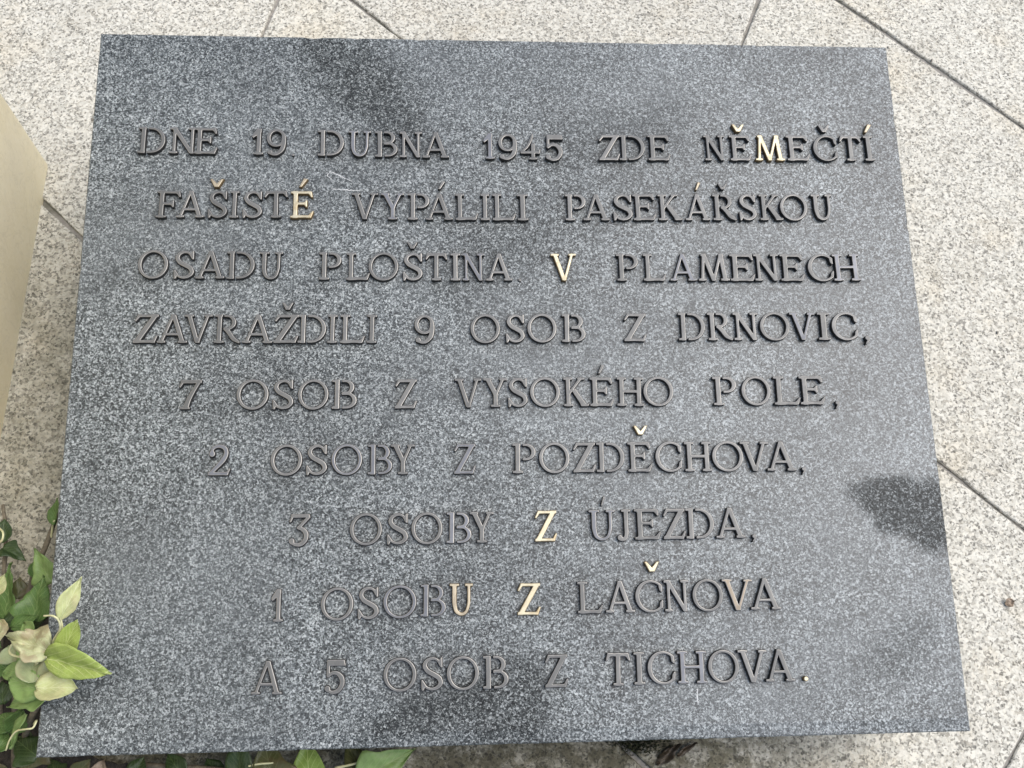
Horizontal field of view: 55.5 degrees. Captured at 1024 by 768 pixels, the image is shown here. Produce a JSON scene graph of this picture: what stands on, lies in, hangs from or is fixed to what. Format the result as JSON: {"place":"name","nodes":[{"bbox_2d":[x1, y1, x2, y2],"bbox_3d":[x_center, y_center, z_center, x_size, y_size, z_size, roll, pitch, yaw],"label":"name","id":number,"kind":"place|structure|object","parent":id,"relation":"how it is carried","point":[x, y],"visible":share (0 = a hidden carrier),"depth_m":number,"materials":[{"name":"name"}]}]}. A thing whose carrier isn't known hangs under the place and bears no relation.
{"place":"outdoors","nodes":[
{"label":"outdoors","id":0,"kind":"place"},
{"bbox_2d":[0,0,1023,767],"bbox_3d":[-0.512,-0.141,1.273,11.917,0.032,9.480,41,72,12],"label":"pavement","id":1,"kind":"structure","parent":0,"point":[960,150],"depth_m":1.33,"materials":[{"name":"stone"}]},
{"bbox_2d":[0,94,47,438],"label":"standing stone","id":2,"kind":"object","parent":1,"relation":"on","point":[23,168],"visible":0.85,"depth_m":1.21,"materials":[{"name":"beige stone"}]},
{"bbox_2d":[0,616,127,767],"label":"soil","id":3,"kind":"structure","parent":1,"relation":"on","point":[5,758],"depth_m":1.04,"materials":[{"name":"brown soil"}]},
{"bbox_2d":[0,498,111,767],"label":"ivy plant","id":4,"kind":"object","parent":3,"relation":"on","point":[39,666],"visible":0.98,"depth_m":0.94,"materials":[{"name":"green plant"}]},
{"bbox_2d":[126,748,415,767],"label":"ivy plant","id":5,"kind":"object","parent":1,"relation":"on","point":[360,758],"visible":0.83,"depth_m":1.01,"materials":[{"name":"green plant"}]},
{"bbox_2d":[36,34,969,757],"bbox_3d":[-0.010,0.007,1.148,0.900,0.268,0.761,0,76,-4],"label":"memorial plaque","id":6,"kind":"object","parent":1,"relation":"on","point":[446,392],"visible":1,"depth_m":1.01,"materials":[{"name":"stone"}]},
{"bbox_2d":[605,739,672,765],"bbox_3d":[0.141,0.397,1.080,0.094,0.008,0.050,0,68,-4],"label":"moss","id":7,"kind":"object","parent":1,"relation":"on","point":[638,745],"visible":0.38,"depth_m":1.08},
{"bbox_2d":[655,743,681,765],"bbox_3d":[0.173,0.409,1.073,0.036,0.017,0.012,-40,84,-13],"label":"fallen leaf","id":8,"kind":"object","parent":1,"relation":"on","point":[667,755],"visible":1,"depth_m":1.07,"materials":[{"name":"brown plant"}]},
{"bbox_2d":[40,1,1011,742],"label":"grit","id":9,"kind":"object","parent":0,"point":[648,11],"visible":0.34,"depth_m":1.40,"materials":[{"name":"grey gravel"}]},
{"bbox_2d":[677,742,697,756],"bbox_3d":[0.194,0.404,1.077,0.028,0.009,0.008,-30,81,-10],"label":"fallen leaf","id":10,"kind":"object","parent":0,"point":[684,750],"visible":1,"depth_m":1.08,"materials":[{"name":"brown plant"}]},
{"bbox_2d":[1005,598,1015,606],"bbox_3d":[0.593,0.260,1.160,0.010,0.009,0.010,22,69,5],"label":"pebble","id":11,"kind":"object","parent":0,"point":[1009,602],"visible":1,"depth_m":1.16,"materials":[{"name":"beige stone"}]}
]}

